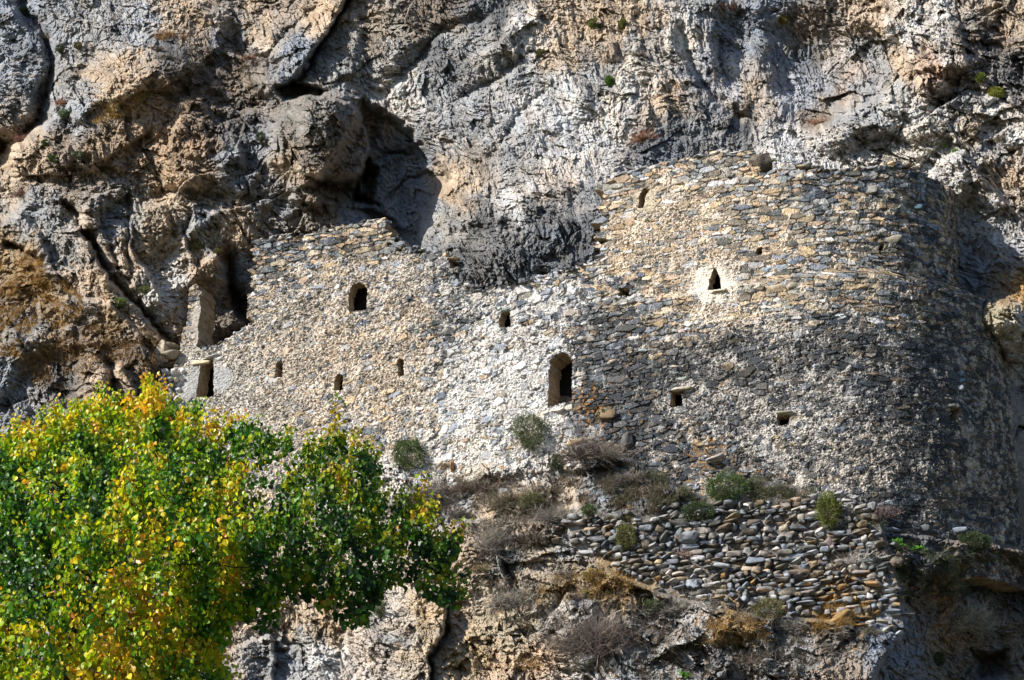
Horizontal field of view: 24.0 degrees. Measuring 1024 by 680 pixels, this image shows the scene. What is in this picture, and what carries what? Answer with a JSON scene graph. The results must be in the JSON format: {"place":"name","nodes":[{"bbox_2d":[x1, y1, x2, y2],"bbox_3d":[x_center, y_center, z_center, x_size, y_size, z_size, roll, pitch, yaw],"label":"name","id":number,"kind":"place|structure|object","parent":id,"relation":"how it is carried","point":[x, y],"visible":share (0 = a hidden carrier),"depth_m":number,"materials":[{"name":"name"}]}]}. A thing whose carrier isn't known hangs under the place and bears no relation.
{"place":"outdoors","nodes":[
{"label":"outdoors","id":0,"kind":"place"},
{"bbox_2d":[0,0,1023,679],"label":"cliff","id":1,"kind":"structure","parent":0,"point":[484,142],"depth_m":93.79,"materials":[{"name":"stone"}]},
{"bbox_2d":[7,187,26,198],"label":"dry shrub","id":2,"kind":"object","parent":1,"relation":"on","point":[18,194],"visible":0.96,"depth_m":99.07,"materials":[{"name":"brown plant"}]},
{"bbox_2d":[11,131,29,141],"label":"dry shrub","id":3,"kind":"object","parent":1,"relation":"on","point":[20,138],"visible":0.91,"depth_m":100.73,"materials":[{"name":"brown plant"}]},
{"bbox_2d":[20,7,27,15],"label":"bush","id":4,"kind":"object","parent":1,"relation":"on","point":[23,11],"visible":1,"depth_m":104.77,"materials":[{"name":"green plant"}]},
{"bbox_2d":[40,33,49,41],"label":"dry shrub","id":5,"kind":"object","parent":1,"relation":"on","point":[45,39],"visible":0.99,"depth_m":103.42,"materials":[{"name":"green plant"}]},
{"bbox_2d":[41,139,49,146],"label":"bush","id":6,"kind":"object","parent":1,"relation":"on","point":[43,142],"visible":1,"depth_m":98.41,"materials":[{"name":"green plant"}]},
{"bbox_2d":[48,154,58,162],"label":"bush","id":7,"kind":"object","parent":1,"relation":"on","point":[52,160],"visible":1,"depth_m":97.96,"materials":[{"name":"green plant"}]},
{"bbox_2d":[52,95,66,106],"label":"dry shrub","id":8,"kind":"object","parent":1,"relation":"on","point":[61,101],"visible":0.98,"depth_m":100.29,"materials":[{"name":"brown plant"}]},
{"bbox_2d":[55,43,64,53],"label":"bush","id":9,"kind":"object","parent":1,"relation":"on","point":[60,49],"visible":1,"depth_m":101.26,"materials":[{"name":"green plant"}]},
{"bbox_2d":[57,108,69,119],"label":"bush","id":10,"kind":"object","parent":1,"relation":"on","point":[63,113],"visible":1,"depth_m":99.29,"materials":[{"name":"green plant"}]},
{"bbox_2d":[49,346,78,356],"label":"dry shrub","id":11,"kind":"object","parent":1,"relation":"on","point":[67,354],"visible":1,"depth_m":93.47,"materials":[{"name":"brown plant"}]},
{"bbox_2d":[73,42,81,49],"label":"bush","id":12,"kind":"object","parent":1,"relation":"on","point":[78,45],"visible":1,"depth_m":100.94,"materials":[{"name":"green plant"}]},
{"bbox_2d":[72,150,85,159],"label":"bush","id":13,"kind":"object","parent":1,"relation":"on","point":[79,156],"visible":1,"depth_m":97.03,"materials":[{"name":"green plant"}]},
{"bbox_2d":[0,27,189,390],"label":"dry grass","id":14,"kind":"structure","parent":1,"relation":"on","point":[137,96],"depth_m":94.10,"materials":[{"name":"brown plant"}]},
{"bbox_2d":[112,297,126,306],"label":"bush","id":15,"kind":"object","parent":1,"relation":"on","point":[123,301],"visible":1,"depth_m":93.36,"materials":[{"name":"green plant"}]},
{"bbox_2d":[138,285,150,293],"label":"bush","id":16,"kind":"object","parent":1,"relation":"on","point":[145,287],"visible":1,"depth_m":94.49,"materials":[{"name":"green plant"}]},
{"bbox_2d":[150,45,168,50],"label":"dry shrub","id":17,"kind":"object","parent":1,"relation":"on","point":[158,48],"visible":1,"depth_m":99.33,"materials":[{"name":"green plant"}]},
{"bbox_2d":[155,340,185,409],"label":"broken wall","id":18,"kind":"structure","parent":1,"relation":"on","point":[163,352],"depth_m":92.11,"materials":[{"name":"stone"}]},
{"bbox_2d":[154,49,189,60],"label":"dry shrub","id":19,"kind":"object","parent":1,"relation":"on","point":[167,56],"visible":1,"depth_m":98.61,"materials":[{"name":"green plant"}]},
{"bbox_2d":[175,187,201,201],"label":"dry shrub","id":20,"kind":"object","parent":1,"relation":"on","point":[185,194],"visible":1,"depth_m":96.13,"materials":[{"name":"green plant"}]},
{"bbox_2d":[190,241,204,249],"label":"bush","id":21,"kind":"object","parent":1,"relation":"on","point":[195,246],"visible":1,"depth_m":96.12,"materials":[{"name":"green plant"}]},
{"bbox_2d":[212,248,221,255],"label":"bush","id":22,"kind":"object","parent":1,"relation":"on","point":[217,250],"visible":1,"depth_m":95.44,"materials":[{"name":"green plant"}]},
{"bbox_2d":[241,52,257,59],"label":"dry shrub","id":23,"kind":"object","parent":1,"relation":"on","point":[248,55],"visible":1,"depth_m":99.77,"materials":[{"name":"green plant"}]},
{"bbox_2d":[254,131,266,142],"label":"bush","id":24,"kind":"object","parent":1,"relation":"on","point":[261,138],"visible":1,"depth_m":95.87,"materials":[{"name":"green plant"}]},
{"bbox_2d":[157,217,460,507],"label":"ruined house","id":25,"kind":"structure","parent":1,"relation":"on","point":[337,308],"depth_m":90.17,"materials":[{"name":"stone"}]},
{"bbox_2d":[195,358,213,397],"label":"doorway","id":26,"kind":"structure","parent":25,"relation":"in","point":[205,386],"depth_m":92.15,"materials":[{"name":"stone"}]},
{"bbox_2d":[348,282,367,311],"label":"arched window","id":27,"kind":"structure","parent":25,"relation":"in","point":[357,298],"depth_m":91.34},
{"bbox_2d":[372,600,385,616],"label":"bush","id":28,"kind":"object","parent":1,"relation":"on","point":[381,611],"visible":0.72,"depth_m":81.10,"materials":[{"name":"green plant"}]},
{"bbox_2d":[385,497,404,513],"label":"dry shrub","id":29,"kind":"object","parent":1,"relation":"on","point":[391,505],"visible":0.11,"depth_m":85.44,"materials":[{"name":"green plant"}]},
{"bbox_2d":[385,435,426,471],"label":"bush","id":30,"kind":"object","parent":1,"relation":"on","point":[397,458],"visible":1,"depth_m":86.65,"materials":[{"name":"green plant"}]},
{"bbox_2d":[391,473,461,507],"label":"dry shrub","id":31,"kind":"object","parent":1,"relation":"on","point":[444,497],"visible":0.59,"depth_m":84.88,"materials":[{"name":"brown plant"}]},
{"bbox_2d":[450,461,454,471],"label":"loose rock","id":32,"kind":"object","parent":1,"relation":"on","point":[452,466],"visible":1,"depth_m":86.08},
{"bbox_2d":[438,505,492,519],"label":"dry shrub","id":33,"kind":"object","parent":1,"relation":"on","point":[460,515],"visible":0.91,"depth_m":83.58,"materials":[{"name":"brown plant"}]},
{"bbox_2d":[426,466,517,495],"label":"dry shrub","id":34,"kind":"object","parent":1,"relation":"on","point":[470,487],"visible":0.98,"depth_m":84.68,"materials":[{"name":"brown plant"}]},
{"bbox_2d":[465,560,492,574],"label":"grass tuft","id":35,"kind":"object","parent":1,"relation":"on","point":[480,567],"visible":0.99,"depth_m":81.50,"materials":[{"name":"brown plant"}]},
{"bbox_2d":[464,510,528,575],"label":"dry shrub","id":36,"kind":"object","parent":1,"relation":"on","point":[494,546],"visible":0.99,"depth_m":81.53,"materials":[{"name":"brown plant"}]},
{"bbox_2d":[459,579,549,631],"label":"dry shrub","id":37,"kind":"object","parent":1,"relation":"on","point":[515,598],"visible":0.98,"depth_m":80.25,"materials":[{"name":"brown plant"}]},
{"bbox_2d":[476,482,550,512],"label":"dry shrub","id":38,"kind":"object","parent":1,"relation":"on","point":[517,498],"visible":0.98,"depth_m":83.49,"materials":[{"name":"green plant"}]},
{"bbox_2d":[417,253,629,489],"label":"rubble wall","id":39,"kind":"structure","parent":1,"relation":"on","point":[507,355],"depth_m":86.73,"materials":[{"name":"stone"}]},
{"bbox_2d":[499,309,510,327],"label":"window","id":40,"kind":"structure","parent":39,"relation":"in","point":[504,319],"depth_m":87.99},
{"bbox_2d":[507,409,551,455],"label":"bush","id":41,"kind":"object","parent":39,"relation":"on","point":[530,440],"visible":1,"depth_m":85.06,"materials":[{"name":"green plant"}]},
{"bbox_2d":[547,352,572,406],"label":"doorway","id":42,"kind":"structure","parent":39,"relation":"in","point":[560,370],"depth_m":86.69,"materials":[{"name":"stone"}]},
{"bbox_2d":[513,657,544,670],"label":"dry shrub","id":43,"kind":"object","parent":1,"relation":"on","point":[531,666],"visible":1,"depth_m":78.00,"materials":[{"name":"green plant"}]},
{"bbox_2d":[519,491,546,514],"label":"bush","id":44,"kind":"object","parent":1,"relation":"on","point":[534,496],"visible":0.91,"depth_m":83.06,"materials":[{"name":"green plant"}]},
{"bbox_2d":[502,525,568,549],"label":"dry shrub","id":45,"kind":"object","parent":1,"relation":"on","point":[530,538],"visible":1,"depth_m":81.59,"materials":[{"name":"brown plant"}]},
{"bbox_2d":[536,49,545,56],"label":"cushion plant","id":46,"kind":"object","parent":1,"relation":"on","point":[539,52],"visible":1,"depth_m":95.93,"materials":[{"name":"green plant"}]},
{"bbox_2d":[515,500,580,523],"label":"dry shrub","id":47,"kind":"object","parent":1,"relation":"on","point":[547,518],"visible":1,"depth_m":81.81,"materials":[{"name":"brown plant"}]},
{"bbox_2d":[549,453,563,471],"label":"bush","id":48,"kind":"object","parent":1,"relation":"on","point":[555,466],"visible":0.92,"depth_m":84.24,"materials":[{"name":"green plant"}]},
{"bbox_2d":[543,559,578,579],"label":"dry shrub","id":49,"kind":"object","parent":1,"relation":"on","point":[566,572],"visible":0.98,"depth_m":80.27,"materials":[{"name":"brown plant"}]},
{"bbox_2d":[566,438,586,445],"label":"loose rock","id":50,"kind":"object","parent":1,"relation":"on","point":[574,440],"visible":0.42,"depth_m":84.30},
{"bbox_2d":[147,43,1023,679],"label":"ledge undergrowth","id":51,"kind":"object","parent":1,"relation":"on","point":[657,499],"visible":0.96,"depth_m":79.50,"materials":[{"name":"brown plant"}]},
{"bbox_2d":[541,430,642,468],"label":"dry shrub","id":52,"kind":"object","parent":1,"relation":"on","point":[581,452],"visible":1,"depth_m":82.98,"materials":[{"name":"brown plant"}]},
{"bbox_2d":[580,567,605,582],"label":"bush","id":53,"kind":"object","parent":1,"relation":"on","point":[588,578],"visible":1,"depth_m":79.31,"materials":[{"name":"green plant"}]},
{"bbox_2d":[586,17,600,28],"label":"cushion plant","id":54,"kind":"object","parent":1,"relation":"on","point":[592,23],"visible":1,"depth_m":96.47,"materials":[{"name":"green plant"}]},
{"bbox_2d":[534,582,661,670],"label":"dry shrub","id":55,"kind":"object","parent":1,"relation":"on","point":[594,640],"visible":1,"depth_m":77.22,"materials":[{"name":"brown plant"}]},
{"bbox_2d":[597,409,616,420],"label":"loose rock","id":56,"kind":"object","parent":1,"relation":"on","point":[608,414],"visible":1,"depth_m":84.30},
{"bbox_2d":[604,75,613,85],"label":"cushion plant","id":57,"kind":"object","parent":1,"relation":"on","point":[608,80],"visible":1,"depth_m":94.22,"materials":[{"name":"green plant"}]},
{"bbox_2d":[599,56,627,62],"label":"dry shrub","id":58,"kind":"object","parent":1,"relation":"on","point":[614,59],"visible":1,"depth_m":95.27,"materials":[{"name":"brown plant"}]},
{"bbox_2d":[601,511,634,522],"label":"grass tuft","id":59,"kind":"object","parent":1,"relation":"on","point":[625,518],"visible":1,"depth_m":81.20,"materials":[{"name":"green plant"}]},
{"bbox_2d":[619,18,626,28],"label":"cushion plant","id":60,"kind":"object","parent":1,"relation":"on","point":[622,22],"visible":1,"depth_m":96.08,"materials":[{"name":"green plant"}]},
{"bbox_2d":[604,463,644,488],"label":"dry shrub","id":61,"kind":"object","parent":1,"relation":"on","point":[628,479],"visible":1,"depth_m":82.29,"materials":[{"name":"brown plant"}]},
{"bbox_2d":[620,431,633,452],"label":"loose rock","id":62,"kind":"object","parent":1,"relation":"on","point":[627,437],"visible":0.91,"depth_m":83.65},
{"bbox_2d":[629,49,650,56],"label":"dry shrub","id":63,"kind":"object","parent":1,"relation":"on","point":[639,54],"visible":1,"depth_m":94.73,"materials":[{"name":"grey plant"}]},
{"bbox_2d":[613,614,667,643],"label":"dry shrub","id":64,"kind":"object","parent":1,"relation":"on","point":[641,639],"visible":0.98,"depth_m":77.48,"materials":[{"name":"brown plant"}]},
{"bbox_2d":[624,123,657,144],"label":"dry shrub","id":65,"kind":"object","parent":1,"relation":"on","point":[638,138],"visible":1,"depth_m":92.14,"materials":[{"name":"brown plant"}]},
{"bbox_2d":[642,597,664,618],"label":"bush","id":66,"kind":"object","parent":1,"relation":"on","point":[648,602],"visible":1,"depth_m":77.98,"materials":[{"name":"green plant"}]},
{"bbox_2d":[632,478,683,499],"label":"dry shrub","id":67,"kind":"object","parent":1,"relation":"on","point":[660,493],"visible":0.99,"depth_m":81.52,"materials":[{"name":"brown plant"}]},
{"bbox_2d":[636,588,728,628],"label":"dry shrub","id":68,"kind":"object","parent":1,"relation":"on","point":[672,609],"visible":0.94,"depth_m":77.92,"materials":[{"name":"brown plant"}]},
{"bbox_2d":[677,670,690,678],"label":"fern","id":69,"kind":"object","parent":1,"relation":"on","point":[685,675],"visible":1,"depth_m":75.90,"materials":[{"name":"green plant"}]},
{"bbox_2d":[676,637,701,652],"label":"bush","id":70,"kind":"object","parent":1,"relation":"on","point":[696,646],"visible":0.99,"depth_m":76.72,"materials":[{"name":"green plant"}]},
{"bbox_2d":[701,593,726,606],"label":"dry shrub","id":71,"kind":"object","parent":1,"relation":"on","point":[718,602],"visible":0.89,"depth_m":78.56,"materials":[{"name":"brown plant"}]},
{"bbox_2d":[705,633,741,647],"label":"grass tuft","id":72,"kind":"object","parent":1,"relation":"on","point":[726,640],"visible":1,"depth_m":76.00,"materials":[{"name":"brown plant"}]},
{"bbox_2d":[707,0,744,11],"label":"dry shrub","id":73,"kind":"object","parent":1,"relation":"on","point":[729,7],"visible":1,"depth_m":96.69,"materials":[{"name":"grey plant"}]},
{"bbox_2d":[556,490,914,635],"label":"terrace wall","id":74,"kind":"structure","parent":1,"relation":"on","point":[757,556],"depth_m":78.99,"materials":[{"name":"stone"}]},
{"bbox_2d":[580,503,597,517],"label":"bush","id":75,"kind":"object","parent":74,"relation":"on","point":[589,512],"visible":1,"depth_m":81.25,"materials":[{"name":"green plant"}]},
{"bbox_2d":[614,521,637,557],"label":"bush","id":76,"kind":"object","parent":74,"relation":"on","point":[625,528],"visible":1,"depth_m":80.49,"materials":[{"name":"green plant"}]},
{"bbox_2d":[678,531,699,543],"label":"loose rock","id":77,"kind":"object","parent":74,"relation":"on","point":[688,537],"visible":1,"depth_m":79.73,"materials":[{"name":"stone"}]},
{"bbox_2d":[674,548,705,558],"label":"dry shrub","id":78,"kind":"object","parent":74,"relation":"on","point":[686,554],"visible":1,"depth_m":79.74,"materials":[{"name":"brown plant"}]},
{"bbox_2d":[680,500,716,521],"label":"bush","id":79,"kind":"object","parent":74,"relation":"on","point":[687,512],"visible":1,"depth_m":80.28,"materials":[{"name":"green plant"}]},
{"bbox_2d":[701,467,757,502],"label":"bush","id":80,"kind":"object","parent":74,"relation":"on","point":[710,486],"visible":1,"depth_m":80.51,"materials":[{"name":"green plant"}]},
{"bbox_2d":[791,543,809,551],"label":"loose rock","id":81,"kind":"object","parent":74,"relation":"on","point":[797,546],"visible":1,"depth_m":78.81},
{"bbox_2d":[808,488,847,530],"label":"bush","id":82,"kind":"object","parent":74,"relation":"on","point":[826,517],"visible":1,"depth_m":78.89,"materials":[{"name":"green plant"}]},
{"bbox_2d":[824,537,836,546],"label":"loose rock","id":83,"kind":"object","parent":74,"relation":"on","point":[828,541],"visible":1,"depth_m":78.46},
{"bbox_2d":[835,546,907,568],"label":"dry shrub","id":84,"kind":"object","parent":74,"relation":"on","point":[852,559],"visible":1,"depth_m":77.93,"materials":[{"name":"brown plant"}]},
{"bbox_2d":[892,538,905,544],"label":"fern","id":85,"kind":"object","parent":74,"relation":"attached to","point":[899,541],"visible":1,"depth_m":77.90,"materials":[{"name":"green plant"}]},
{"bbox_2d":[714,648,782,677],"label":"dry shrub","id":86,"kind":"object","parent":1,"relation":"on","point":[751,659],"visible":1,"depth_m":75.56,"materials":[{"name":"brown plant"}]},
{"bbox_2d":[749,595,784,619],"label":"bush","id":87,"kind":"object","parent":1,"relation":"on","point":[778,606],"visible":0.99,"depth_m":76.99,"materials":[{"name":"green plant"}]},
{"bbox_2d":[778,14,788,24],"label":"cushion plant","id":88,"kind":"object","parent":1,"relation":"on","point":[783,20],"visible":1,"depth_m":96.44,"materials":[{"name":"green plant"}]},
{"bbox_2d":[772,616,809,634],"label":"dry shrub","id":89,"kind":"object","parent":1,"relation":"on","point":[796,625],"visible":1,"depth_m":76.57,"materials":[{"name":"beige plant"}]},
{"bbox_2d":[762,640,820,659],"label":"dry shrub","id":90,"kind":"object","parent":1,"relation":"on","point":[798,653],"visible":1,"depth_m":75.73,"materials":[{"name":"brown plant"}]},
{"bbox_2d":[572,149,1023,592],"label":"round tower","id":91,"kind":"structure","parent":1,"relation":"on","point":[826,330],"depth_m":83.55,"materials":[{"name":"stone"}]},
{"bbox_2d":[707,268,720,290],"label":"arched window","id":92,"kind":"structure","parent":91,"relation":"in","point":[714,282],"depth_m":85.22,"materials":[{"name":"stone"}]},
{"bbox_2d":[705,453,724,462],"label":"loose rock","id":93,"kind":"object","parent":91,"relation":"on","point":[716,458],"visible":1,"depth_m":82.04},
{"bbox_2d":[747,152,772,172],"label":"jutting rock","id":94,"kind":"object","parent":91,"relation":"on","point":[764,162],"visible":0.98,"depth_m":85.88,"materials":[{"name":"stone"}]},
{"bbox_2d":[794,116,832,125],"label":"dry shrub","id":95,"kind":"object","parent":1,"relation":"on","point":[814,121],"visible":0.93,"depth_m":92.30,"materials":[{"name":"beige plant"}]},
{"bbox_2d":[830,609,854,622],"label":"loose rock","id":96,"kind":"object","parent":1,"relation":"on","point":[849,614],"visible":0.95,"depth_m":76.68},
{"bbox_2d":[857,625,887,636],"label":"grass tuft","id":97,"kind":"object","parent":1,"relation":"on","point":[868,631],"visible":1,"depth_m":76.04,"materials":[{"name":"beige plant"}]},
{"bbox_2d":[860,32,885,47],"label":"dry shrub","id":98,"kind":"object","parent":1,"relation":"on","point":[868,39],"visible":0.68,"depth_m":95.04,"materials":[{"name":"beige plant"}]},
{"bbox_2d":[870,503,904,518],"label":"dry shrub","id":99,"kind":"object","parent":1,"relation":"on","point":[881,512],"visible":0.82,"depth_m":79.87,"materials":[{"name":"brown plant"}]},
{"bbox_2d":[909,545,926,552],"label":"fern","id":100,"kind":"object","parent":1,"relation":"on","point":[916,547],"visible":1,"depth_m":78.91,"materials":[{"name":"green plant"}]},
{"bbox_2d":[934,651,947,666],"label":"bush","id":101,"kind":"object","parent":1,"relation":"on","point":[938,661],"visible":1,"depth_m":79.09,"materials":[{"name":"green plant"}]},
{"bbox_2d":[937,569,973,589],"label":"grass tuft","id":102,"kind":"object","parent":1,"relation":"on","point":[953,584],"visible":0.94,"depth_m":79.22,"materials":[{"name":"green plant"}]},
{"bbox_2d":[958,530,994,554],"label":"bush","id":103,"kind":"object","parent":1,"relation":"on","point":[975,546],"visible":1,"depth_m":80.07,"materials":[{"name":"green plant"}]},
{"bbox_2d":[974,72,986,82],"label":"cushion plant","id":104,"kind":"object","parent":1,"relation":"on","point":[980,77],"visible":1,"depth_m":90.35,"materials":[{"name":"green plant"}]},
{"bbox_2d":[948,594,1014,646],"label":"dry shrub","id":105,"kind":"object","parent":1,"relation":"on","point":[976,620],"visible":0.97,"depth_m":79.89,"materials":[{"name":"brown plant"}]},
{"bbox_2d":[987,86,1005,98],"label":"cushion plant","id":106,"kind":"object","parent":1,"relation":"on","point":[999,93],"visible":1,"depth_m":90.24,"materials":[{"name":"green plant"}]},
{"bbox_2d":[989,131,1005,143],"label":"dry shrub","id":107,"kind":"object","parent":1,"relation":"on","point":[1000,138],"visible":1,"depth_m":88.96,"materials":[{"name":"beige plant"}]},
{"bbox_3d":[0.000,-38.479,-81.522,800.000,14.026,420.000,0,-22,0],"label":"ground","id":108,"kind":"structure","parent":0,"visible":0},
{"bbox_2d":[0,371,474,679],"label":"autumn tree","id":109,"kind":"object","parent":108,"relation":"on","point":[71,607],"visible":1,"depth_m":41.02,"materials":[{"name":"green plant"}]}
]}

